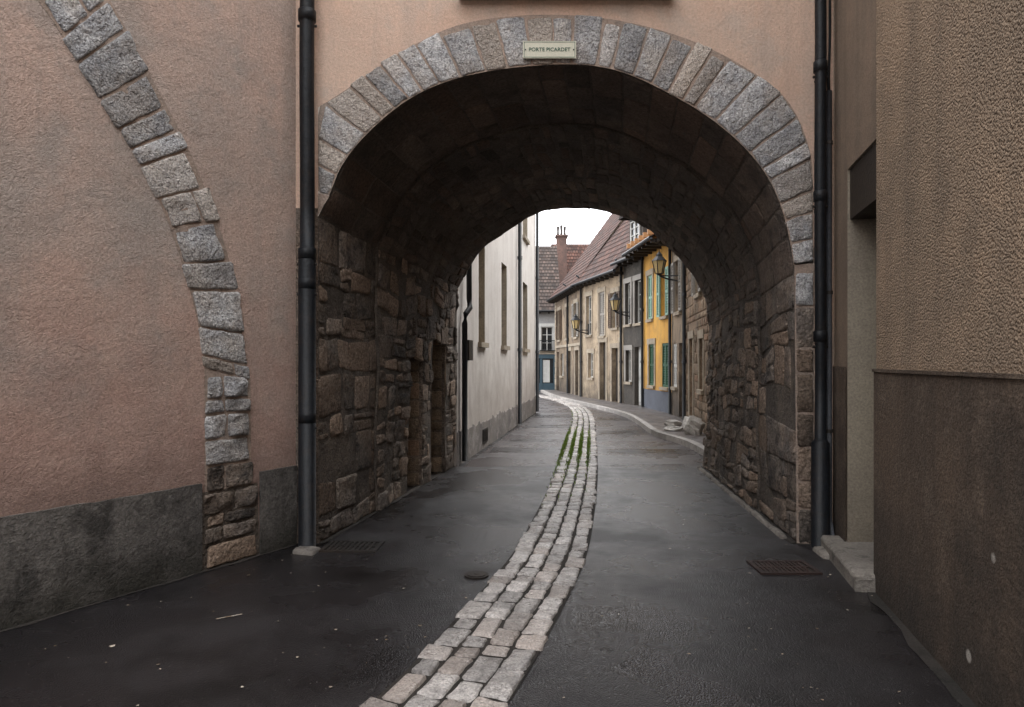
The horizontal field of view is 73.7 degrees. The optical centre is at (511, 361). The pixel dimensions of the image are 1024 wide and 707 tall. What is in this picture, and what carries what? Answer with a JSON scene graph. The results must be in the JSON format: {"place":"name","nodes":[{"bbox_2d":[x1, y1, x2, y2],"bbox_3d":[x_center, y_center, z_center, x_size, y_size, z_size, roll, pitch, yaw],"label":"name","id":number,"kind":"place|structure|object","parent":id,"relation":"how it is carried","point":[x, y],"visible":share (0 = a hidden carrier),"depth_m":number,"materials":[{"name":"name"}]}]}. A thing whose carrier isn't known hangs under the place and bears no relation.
{"place":"outdoors","nodes":[
{"label":"outdoors","id":0,"kind":"place"},
{"bbox_2d":[204,376,250,464],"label":"stone blocks","id":1,"kind":"structure","parent":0,"point":[225,451],"depth_m":5.38,"materials":[{"name":"grey stone"}]},
{"bbox_2d":[318,107,535,466],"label":"walls","id":2,"kind":"structure","parent":0,"point":[493,379],"depth_m":14.18,"materials":[{"name":"white paint"}]},
{"bbox_2d":[468,340,472,359],"bbox_3d":[-0.703,-0.185,11.107,0.078,0.330,0.300,0,0,8],"label":"meter box","id":3,"kind":"object","parent":2,"relation":"attached to","point":[470,349],"visible":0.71,"depth_m":11.05,"materials":[{"name":"metal"}]},
{"bbox_2d":[478,234,529,352],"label":"sills","id":4,"kind":"structure","parent":2,"relation":"attached to","point":[484,344],"depth_m":14.95,"materials":[{"name":"beige stone"}]},
{"bbox_2d":[479,219,526,348],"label":"reveals","id":5,"kind":"object","parent":4,"relation":"on","point":[482,299],"visible":0.16,"depth_m":15.45,"materials":[{"name":"beige stone"}]},
{"bbox_2d":[0,413,962,706],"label":"ground","id":6,"kind":"structure","parent":0,"point":[632,625],"depth_m":4.19,"materials":[{"name":"black asphalt"}]},
{"bbox_2d":[0,0,295,516],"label":"plaster wall","id":7,"kind":"structure","parent":6,"relation":"on","point":[102,383],"depth_m":4.75,"materials":[{"name":"paint"}]},
{"bbox_2d":[38,0,250,491],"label":"arch mortar","id":8,"kind":"object","parent":7,"relation":"attached to","point":[209,373],"visible":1,"depth_m":5.14,"materials":[{"name":"grey concrete"}]},
{"bbox_2d":[45,0,249,378],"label":"blind arch stones","id":9,"kind":"object","parent":7,"relation":"attached to","point":[116,63],"visible":1,"depth_m":4.94,"materials":[{"name":"grey stone"}]},
{"bbox_2d":[0,465,296,629],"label":"cement plinth","id":10,"kind":"structure","parent":7,"relation":"attached to","point":[56,560],"depth_m":4.60,"materials":[{"name":"grey concrete"}]},
{"bbox_2d":[202,483,259,569],"bbox_3d":[-2.233,1.300,5.434,0.001,0.600,0.540,0,0,31],"label":"mortar","id":11,"kind":"object","parent":7,"relation":"attached to","point":[205,527],"visible":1,"depth_m":5.39,"materials":[{"name":"grey concrete"}]},
{"bbox_2d":[203,462,258,567],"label":"stone blocks","id":12,"kind":"object","parent":6,"relation":"on","point":[241,547],"visible":1,"depth_m":5.41,"materials":[{"name":"stone"}]},
{"bbox_2d":[319,540,384,552],"bbox_3d":[-1.372,1.592,5.878,0.496,0.016,0.364,0,0,0],"label":"drain cover","id":13,"kind":"object","parent":6,"relation":"in","point":[344,546],"visible":1,"depth_m":5.86,"materials":[{"name":"black metal"}]},
{"bbox_2d":[44,470,900,705],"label":"scattered litter","id":14,"kind":"object","parent":6,"relation":"on","point":[446,597],"visible":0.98,"depth_m":4.21,"materials":[{"name":"beige paper"}]},
{"bbox_2d":[464,571,488,579],"bbox_3d":[-0.265,1.590,5.100,0.180,0.020,0.180,0,0,0],"label":"valve cover","id":15,"kind":"object","parent":6,"relation":"on","point":[475,575],"visible":1,"depth_m":5.07,"materials":[{"name":"metal"}]},
{"bbox_2d":[359,395,597,706],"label":"cobblestone gutter strip","id":16,"kind":"object","parent":6,"relation":"on","point":[484,648],"visible":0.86,"depth_m":4.33,"materials":[{"name":"grey stone"}]},
{"bbox_2d":[540,409,591,504],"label":"grass tufts","id":17,"kind":"object","parent":16,"relation":"on","point":[572,445],"visible":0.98,"depth_m":12.22,"materials":[{"name":"green plant"}]},
{"bbox_2d":[0,413,976,706],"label":"gutter dirt","id":18,"kind":"structure","parent":6,"relation":"on","point":[944,677],"depth_m":4.21,"materials":[{"name":"black soil"}]},
{"bbox_2d":[457,396,535,466],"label":"plinth","id":19,"kind":"structure","parent":6,"relation":"on","point":[500,424],"depth_m":13.63,"materials":[{"name":"grey concrete"}]},
{"bbox_2d":[483,427,487,443],"bbox_3d":[-0.492,1.370,12.697,0.014,0.260,0.500,0,0,8],"label":"vent grille","id":20,"kind":"object","parent":19,"relation":"attached to","point":[485,435],"visible":1,"depth_m":12.68,"materials":[{"name":"metal"}]},
{"bbox_2d":[462,213,538,460],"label":"downpipes","id":21,"kind":"object","parent":6,"relation":"on","point":[467,311],"visible":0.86,"depth_m":17.04,"materials":[{"name":"black metal"}]},
{"bbox_2d":[539,246,559,389],"bbox_3d":[-3.200,-2.757,41.945,11.900,8.715,8.810,0,0,0],"label":"townhouse with shopfront","id":22,"kind":"object","parent":6,"relation":"on","point":[549,282],"visible":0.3,"depth_m":38.12,"materials":[{"name":"grey paint"}]},
{"bbox_2d":[542,328,551,349],"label":"window glass","id":23,"kind":"structure","parent":22,"relation":"in","point":[549,330],"depth_m":38.17,"materials":[{"name":"grey glass"}]},
{"bbox_2d":[296,0,833,543],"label":"gatehouse archway","id":24,"kind":"object","parent":6,"relation":"on","point":[454,136],"visible":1,"depth_m":6.53,"materials":[{"name":"stone"}]},
{"bbox_2d":[297,0,316,546],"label":"cast iron downpipe","id":25,"kind":"object","parent":24,"relation":"attached to","point":[306,295],"visible":0.98,"depth_m":5.82,"materials":[{"name":"black metal"}]},
{"bbox_2d":[523,41,575,58],"bbox_3d":[0.328,-2.721,5.956,0.465,0.149,0.018,0,0,0],"label":"street name sign","id":26,"kind":"object","parent":24,"relation":"attached to","point":[549,49],"visible":1,"depth_m":5.95,"materials":[{"name":"beige ceramic"}]},
{"bbox_2d":[811,0,829,546],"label":"cast iron downpipe","id":27,"kind":"object","parent":24,"relation":"attached to","point":[820,485],"visible":0.99,"depth_m":5.86,"materials":[{"name":"black metal"}]},
{"bbox_2d":[827,0,830,89],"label":"facade cable","id":28,"kind":"object","parent":24,"relation":"attached to","point":[829,61],"visible":0.63,"depth_m":5.97,"materials":[{"name":"black paint"}]},
{"bbox_2d":[826,90,834,534],"bbox_3d":[2.753,-0.382,5.901,0.076,3.936,0.125,0,0,0],"label":"grey conduit","id":29,"kind":"object","parent":24,"relation":"attached to","point":[829,291],"visible":0.62,"depth_m":5.91,"materials":[{"name":"plastic"}]},
{"bbox_2d":[463,390,702,466],"bbox_3d":[-2.872,1.599,23.855,11.601,0.001,27.309,0,0,-5],"label":"old road surface","id":30,"kind":"object","parent":6,"relation":"on","point":[486,458],"visible":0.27,"depth_m":13.18,"materials":[{"name":"grey asphalt"}]},
{"bbox_2d":[555,220,622,395],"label":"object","id":31,"kind":"object","parent":6,"relation":"on","point":[560,355],"visible":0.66,"depth_m":32.88,"materials":[{"name":"brown paint"}]},
{"bbox_2d":[555,297,555,389],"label":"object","id":32,"kind":"object","parent":31,"relation":"attached to","point":[555,345],"visible":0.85,"depth_m":35.78,"materials":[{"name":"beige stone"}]},
{"bbox_2d":[556,309,560,339],"bbox_3d":[2.353,-1.850,34.618,0.045,1.500,1.440,0,0,-6],"label":"window shutter","id":33,"kind":"object","parent":31,"relation":"attached to","point":[559,325],"visible":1,"depth_m":34.20,"materials":[{"name":"brown paint"}]},
{"bbox_2d":[548,287,579,302],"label":"soffit","id":34,"kind":"structure","parent":31,"relation":"attached to","point":[565,294],"depth_m":31.95,"materials":[{"name":"brown wood"}]},
{"bbox_2d":[546,285,572,301],"bbox_3d":[2.217,-3.206,32.461,0.120,0.120,7.334,0,0,-6],"label":"gutter","id":35,"kind":"object","parent":34,"relation":"attached to","point":[561,292],"visible":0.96,"depth_m":31.68,"materials":[{"name":"black paint"}]},
{"bbox_2d":[562,283,568,392],"bbox_3d":[2.509,-1.103,31.976,0.295,5.167,0.125,0,0,0],"label":"downpipe","id":36,"kind":"object","parent":31,"relation":"attached to","point":[567,361],"visible":0.93,"depth_m":31.94,"materials":[{"name":"black metal"}]},
{"bbox_2d":[555,342,579,347],"bbox_3d":[2.602,-0.760,32.318,0.058,0.120,6.674,0,0,-6],"label":"string course","id":37,"kind":"object","parent":31,"relation":"attached to","point":[569,345],"visible":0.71,"depth_m":31.50,"materials":[{"name":"beige stone"}]},
{"bbox_2d":[557,337,577,377],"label":"sills","id":38,"kind":"structure","parent":31,"relation":"attached to","point":[565,340],"depth_m":33.40,"materials":[{"name":"beige stone"}]},
{"bbox_2d":[557,298,579,395],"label":"window surrounds","id":39,"kind":"object","parent":31,"relation":"attached to","point":[575,347],"visible":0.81,"depth_m":30.47,"materials":[{"name":"beige stone"}]},
{"bbox_2d":[571,302,578,336],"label":"window shutters","id":40,"kind":"object","parent":31,"relation":"attached to","point":[572,316],"visible":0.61,"depth_m":30.61,"materials":[{"name":"grey paint"}]},
{"bbox_2d":[550,214,620,297],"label":"roof tiles","id":41,"kind":"object","parent":31,"relation":"attached to","point":[597,243],"visible":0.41,"depth_m":32.53,"materials":[{"name":"brown tile"}]},
{"bbox_2d":[582,267,623,403],"bbox_3d":[6.496,-3.040,27.301,6.200,9.280,4.807,0,0,-12],"label":"house facade","id":42,"kind":"object","parent":6,"relation":"on","point":[589,388],"visible":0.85,"depth_m":26.85,"materials":[{"name":"beige paint"}]},
{"bbox_2d":[571,313,588,334],"bbox_3d":[2.785,-1.529,27.997,0.764,0.958,0.364,0,0,0],"label":"wall lantern","id":43,"kind":"object","parent":42,"relation":"attached to","point":[575,320],"depth_m":27.94,"materials":[{"name":"black paint"}]},
{"bbox_2d":[575,262,623,287],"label":"soffit","id":44,"kind":"structure","parent":42,"relation":"attached to","point":[605,277],"depth_m":26.19,"materials":[{"name":"brown wood"}]},
{"bbox_2d":[570,268,615,286],"bbox_3d":[3.074,-3.228,26.566,0.120,0.120,5.107,0,0,-12],"label":"gutter","id":45,"kind":"object","parent":44,"relation":"attached to","point":[595,277],"visible":1,"depth_m":26.05,"materials":[{"name":"black paint"}]},
{"bbox_2d":[584,327,617,379],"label":"sills","id":46,"kind":"structure","parent":42,"relation":"attached to","point":[598,337],"depth_m":26.81,"materials":[{"name":"beige stone"}]},
{"bbox_2d":[573,220,629,283],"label":"roof tiles","id":47,"kind":"object","parent":42,"relation":"on","point":[613,248],"visible":0.12,"depth_m":27.23,"materials":[{"name":"brown tile"}]},
{"bbox_2d":[600,292,603,335],"bbox_3d":[3.529,-1.850,26.532,0.045,1.700,0.630,0,0,-12],"label":"window shutter","id":48,"kind":"object","parent":42,"relation":"attached to","point":[602,311],"visible":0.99,"depth_m":26.50,"materials":[{"name":"grey paint"}]},
{"bbox_2d":[585,286,619,402],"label":"window surrounds","id":49,"kind":"object","parent":42,"relation":"attached to","point":[612,291],"visible":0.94,"depth_m":26.35,"materials":[{"name":"beige stone"}]},
{"bbox_2d":[589,296,615,377],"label":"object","id":50,"kind":"object","parent":42,"relation":"attached to","point":[590,334],"depth_m":28.09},
{"bbox_2d":[590,298,592,375],"bbox_3d":[3.623,-1.025,26.629,0.001,3.350,3.600,0,0,-12],"label":"window glass","id":51,"kind":"object","parent":50,"relation":"in","point":[590,333],"visible":0.15,"depth_m":28.33,"materials":[{"name":"grey glass"}]},
{"bbox_2d":[608,291,619,327],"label":"window shutters","id":52,"kind":"object","parent":42,"relation":"attached to","point":[610,314],"visible":0.81,"depth_m":25.38,"materials":[{"name":"brown paint"}]},
{"bbox_2d":[618,266,619,401],"bbox_3d":[3.889,-1.012,24.620,0.044,4.976,0.336,0,0,-12],"label":"drainpipe","id":53,"kind":"object","parent":42,"relation":"attached to","point":[619,340],"visible":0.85,"depth_m":24.63,"materials":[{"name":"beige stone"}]},
{"bbox_2d":[624,260,643,405],"bbox_3d":[7.094,-2.190,24.004,6.000,7.580,1.838,0,0,-12],"label":"house facade","id":54,"kind":"object","parent":6,"relation":"on","point":[632,335],"visible":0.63,"depth_m":23.38,"materials":[{"name":"grey paint"}]},
{"bbox_2d":[609,292,629,318],"bbox_3d":[3.732,-1.949,23.565,0.765,0.958,0.364,0,0,0],"label":"wall lantern","id":55,"kind":"object","parent":54,"relation":"attached to","point":[615,300],"depth_m":23.51,"materials":[{"name":"black paint"}]},
{"bbox_2d":[617,257,643,266],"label":"soffit","id":56,"kind":"structure","parent":54,"relation":"attached to","point":[628,262],"depth_m":23.41,"materials":[{"name":"brown wood"}]},
{"bbox_2d":[610,256,634,265],"bbox_3d":[3.763,-3.467,23.320,0.120,0.120,2.138,0,0,-12],"label":"gutter","id":57,"kind":"object","parent":56,"relation":"attached to","point":[617,261],"visible":0.77,"depth_m":23.46,"materials":[{"name":"black paint"}]},
{"bbox_2d":[623,273,640,381],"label":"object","id":58,"kind":"object","parent":54,"relation":"attached to","point":[634,278],"visible":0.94,"depth_m":23.55,"materials":[{"name":"grey paint"}]},
{"bbox_2d":[623,243,640,384],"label":"sills","id":59,"kind":"structure","parent":54,"relation":"attached to","point":[629,325],"depth_m":23.55,"materials":[{"name":"beige stone"}]},
{"bbox_2d":[628,221,640,381],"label":"window frames","id":60,"kind":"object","parent":54,"relation":"attached to","point":[631,236],"depth_m":23.56,"materials":[{"name":"white wood"}]},
{"bbox_2d":[630,223,640,379],"bbox_3d":[4.271,-2.075,23.430,0.060,5.550,1.450,0,0,-12],"label":"window glass","id":61,"kind":"object","parent":60,"relation":"in","point":[637,229],"visible":0.3,"depth_m":23.35,"materials":[{"name":"grey glass"}]},
{"bbox_2d":[639,347,640,404],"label":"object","id":62,"kind":"object","parent":54,"relation":"attached to","point":[639,376],"depth_m":23.19,"materials":[{"name":"white paint"}]},
{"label":"roof tiles","id":63,"kind":"object","parent":54,"relation":"attached to","visible":0},
{"bbox_2d":[618,216,629,220],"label":"dormer roof","id":64,"kind":"structure","parent":63,"relation":"on","point":[622,218],"depth_m":24.10,"materials":[{"name":"tile"}]},
{"bbox_2d":[643,388,671,413],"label":"plinth","id":65,"kind":"structure","parent":6,"relation":"on","point":[657,400],"depth_m":20.95,"materials":[{"name":"grey paint"}]},
{"bbox_2d":[644,246,671,391],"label":"yellow walls","id":66,"kind":"structure","parent":6,"relation":"on","point":[657,328],"depth_m":20.91,"materials":[{"name":"paint"}]},
{"bbox_2d":[640,256,643,406],"bbox_3d":[4.187,-1.103,22.437,0.296,5.167,0.120,0,0,0],"label":"downpipe","id":67,"kind":"object","parent":66,"relation":"attached to","point":[641,360],"visible":0.77,"depth_m":22.39,"materials":[{"name":"metal"}]},
{"bbox_2d":[645,268,655,385],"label":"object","id":68,"kind":"object","parent":66,"relation":"attached to","point":[649,272],"visible":0.92,"depth_m":21.56,"materials":[{"name":"beige stone"}]},
{"bbox_2d":[645,315,667,390],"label":"sills","id":69,"kind":"structure","parent":66,"relation":"attached to","point":[651,320],"depth_m":20.46,"materials":[{"name":"beige stone"}]},
{"bbox_2d":[648,266,667,318],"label":"window shutters","id":70,"kind":"object","parent":66,"relation":"attached to","point":[657,295],"visible":0.77,"depth_m":20.72,"materials":[{"name":"paint"}]},
{"bbox_2d":[650,343,667,386],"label":"window shutters","id":71,"kind":"object","parent":66,"relation":"attached to","point":[665,366],"visible":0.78,"depth_m":20.39,"materials":[{"name":"green paint"}]},
{"bbox_2d":[672,252,681,418],"bbox_3d":[7.500,-2.690,18.335,6.000,8.580,2.003,0,0,3],"label":"house facade","id":72,"kind":"object","parent":6,"relation":"on","point":[677,340],"visible":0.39,"depth_m":18.61,"materials":[{"name":"brown paint"}]},
{"bbox_2d":[625,239,664,258],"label":"soffit","id":73,"kind":"structure","parent":72,"relation":"attached to","point":[651,246],"depth_m":20.97,"materials":[{"name":"brown wood"}]},
{"bbox_2d":[621,235,652,256],"bbox_3d":[3.802,-3.520,20.953,0.120,0.120,3.308,0,0,-4],"label":"gutter","id":74,"kind":"object","parent":73,"relation":"attached to","point":[639,244],"visible":1,"depth_m":20.60,"materials":[{"name":"black paint"}]},
{"bbox_2d":[627,229,656,248],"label":"verge boards","id":75,"kind":"object","parent":73,"relation":"on","point":[640,238],"visible":0.39,"depth_m":20.97,"materials":[{"name":"orange wood"}]},
{"bbox_2d":[652,250,677,281],"bbox_3d":[4.120,-2.529,18.279,0.775,0.958,0.364,0,0,0],"label":"wall lantern","id":76,"kind":"object","parent":72,"relation":"attached to","point":[659,260],"depth_m":18.21,"materials":[{"name":"black paint"}]},
{"bbox_2d":[668,248,671,413],"bbox_3d":[4.396,-1.103,19.401,0.296,5.167,0.120,0,0,0],"label":"downpipe","id":77,"kind":"object","parent":72,"relation":"attached to","point":[669,333],"visible":0.69,"depth_m":19.36,"materials":[{"name":"metal"}]},
{"bbox_2d":[674,344,676,386],"bbox_3d":[4.568,0.100,18.971,0.045,1.200,0.530,0,0,3],"label":"window shutter","id":78,"kind":"object","parent":72,"relation":"attached to","point":[675,365],"visible":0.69,"depth_m":18.98,"materials":[{"name":"white paint"}]},
{"bbox_2d":[670,311,680,390],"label":"sills","id":79,"kind":"structure","parent":72,"relation":"attached to","point":[675,314],"depth_m":18.63,"materials":[{"name":"beige stone"}]},
{"bbox_2d":[671,258,681,313],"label":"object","id":80,"kind":"object","parent":72,"relation":"attached to","point":[679,287],"visible":0.92,"depth_m":18.08,"materials":[{"name":"grey paint"}]},
{"bbox_2d":[674,255,681,311],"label":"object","id":81,"kind":"object","parent":72,"relation":"attached to","point":[675,258],"visible":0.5,"depth_m":18.85,"materials":[{"name":"beige stone"}]},
{"bbox_2d":[682,415,705,434],"bbox_3d":[3.720,1.344,13.990,0.501,0.495,0.379,0,0,43],"label":"white boulder","id":82,"kind":"object","parent":6,"relation":"on","point":[693,425],"visible":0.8,"depth_m":13.88,"materials":[{"name":"grey stone"}]},
{"bbox_2d":[686,175,789,422],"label":"stone wall","id":83,"kind":"structure","parent":6,"relation":"on","point":[692,325],"depth_m":15.61,"materials":[{"name":"stone"}]},
{"bbox_2d":[691,273,700,296],"bbox_3d":[4.069,-2.050,15.065,0.045,1.100,1.440,0,0,8],"label":"window shutter","id":84,"kind":"object","parent":83,"relation":"attached to","point":[693,285],"visible":0.27,"depth_m":15.43,"materials":[{"name":"grey paint"}]},
{"bbox_2d":[688,280,704,416],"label":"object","id":85,"kind":"object","parent":83,"relation":"attached to","point":[700,333],"visible":0.52,"depth_m":15.82,"materials":[{"name":"beige stone"}]},
{"bbox_2d":[693,292,703,394],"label":"sills","id":86,"kind":"structure","parent":83,"relation":"attached to","point":[697,295],"depth_m":14.76,"materials":[{"name":"beige stone"}]},
{"bbox_2d":[746,560,822,574],"bbox_3d":[2.100,1.592,5.285,0.460,0.016,0.330,0,0,0],"label":"drain grate","id":87,"kind":"object","parent":6,"relation":"on","point":[782,567],"visible":1,"depth_m":5.26,"materials":[{"name":"metal"}]},
{"bbox_2d":[834,0,834,365],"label":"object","id":88,"kind":"object","parent":6,"relation":"on","point":[834,182],"depth_m":6.00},
{"bbox_2d":[835,0,875,541],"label":"smooth wall","id":89,"kind":"structure","parent":88,"relation":"attached to","point":[855,79],"depth_m":5.58,"materials":[{"name":"brown paint"}]},
{"bbox_2d":[833,366,1023,706],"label":"dark plinth","id":90,"kind":"structure","parent":88,"relation":"attached to","point":[949,517],"depth_m":3.42,"materials":[{"name":"paint"}]},
{"bbox_2d":[872,369,1023,378],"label":"plinth ledge","id":91,"kind":"object","parent":90,"relation":"on","point":[993,375],"visible":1,"depth_m":3.34,"materials":[{"name":"paint"}]},
{"bbox_2d":[876,0,1023,373],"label":"pebbledash wall","id":92,"kind":"structure","parent":91,"relation":"on","point":[949,185],"depth_m":3.50,"materials":[{"name":"beige paint"}]},
{"bbox_2d":[821,535,875,591],"bbox_3d":[2.779,1.531,5.239,0.549,0.138,1.140,0,0,13],"label":"doorstep","id":93,"kind":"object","parent":6,"relation":"on","point":[857,559],"depth_m":5.14,"materials":[{"name":"grey stone"}]},
{"bbox_2d":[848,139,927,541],"bbox_3d":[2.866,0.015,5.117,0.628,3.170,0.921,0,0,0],"label":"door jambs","id":94,"kind":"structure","parent":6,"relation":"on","point":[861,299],"depth_m":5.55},
{"bbox_2d":[850,143,875,219],"bbox_3d":[2.825,-1.363,5.126,0.330,0.405,0.836,0,0,13],"label":"transom box","id":95,"kind":"object","parent":94,"relation":"attached to","point":[863,187],"visible":0.29,"depth_m":5.21,"materials":[{"name":"brown wood"}]},
{"bbox_2d":[539,208,610,245],"label":"sky","id":96,"kind":"structure","parent":0,"point":[582,225],"materials":[{"name":"white"}]},
{"bbox_2d":[540,390,705,455],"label":"pavement","id":97,"kind":"structure","parent":0,"point":[651,421],"depth_m":18.56,"materials":[{"name":"grey concrete"}]},
{"bbox_2d":[664,419,681,426],"bbox_3d":[3.678,1.420,15.573,0.360,0.212,0.350,0,0,-38],"label":"stone lump","id":98,"kind":"object","parent":97,"relation":"on","point":[669,422],"visible":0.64,"depth_m":15.50,"materials":[{"name":"grey stone"}]},
{"bbox_2d":[664,426,683,430],"bbox_3d":[3.497,1.449,14.698,0.486,0.133,0.309,0,0,0],"label":"white boulder","id":99,"kind":"object","parent":97,"relation":"on","point":[672,428],"visible":0.9,"depth_m":14.62,"materials":[{"name":"grey stone"}]},
{"bbox_2d":[682,262,685,419],"bbox_3d":[4.259,-1.203,17.266,0.294,5.367,0.118,0,0,11],"label":"downpipe","id":100,"kind":"object","parent":97,"relation":"on","point":[683,340],"visible":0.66,"depth_m":17.21,"materials":[{"name":"metal"}]},
{"bbox_2d":[686,267,708,433],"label":"facing stones","id":101,"kind":"object","parent":97,"relation":"on","point":[698,307],"visible":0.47,"depth_m":15.26,"materials":[{"name":"stone"}]},
{"bbox_2d":[630,220,646,234],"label":"dormer cheeks","id":102,"kind":"object","parent":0,"point":[642,229],"visible":0.07,"depth_m":22.86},
{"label":"walls brick","id":103,"kind":"object","parent":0,"visible":0},
{"bbox_2d":[551,244,588,282],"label":"roof tiles","id":104,"kind":"object","parent":103,"relation":"on","point":[575,252],"depth_m":45.95,"materials":[{"name":"brown tile"}]},
{"bbox_2d":[555,234,567,281],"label":"chimney","id":105,"kind":"object","parent":104,"relation":"on","point":[561,242],"visible":0.79,"depth_m":44.20,"materials":[{"name":"red brick"}]},
{"bbox_2d":[557,225,565,233],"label":"chimney pots","id":106,"kind":"object","parent":105,"relation":"on","point":[562,228],"visible":0.86,"depth_m":44.48,"materials":[{"name":"grey ceramic"}]}
]}

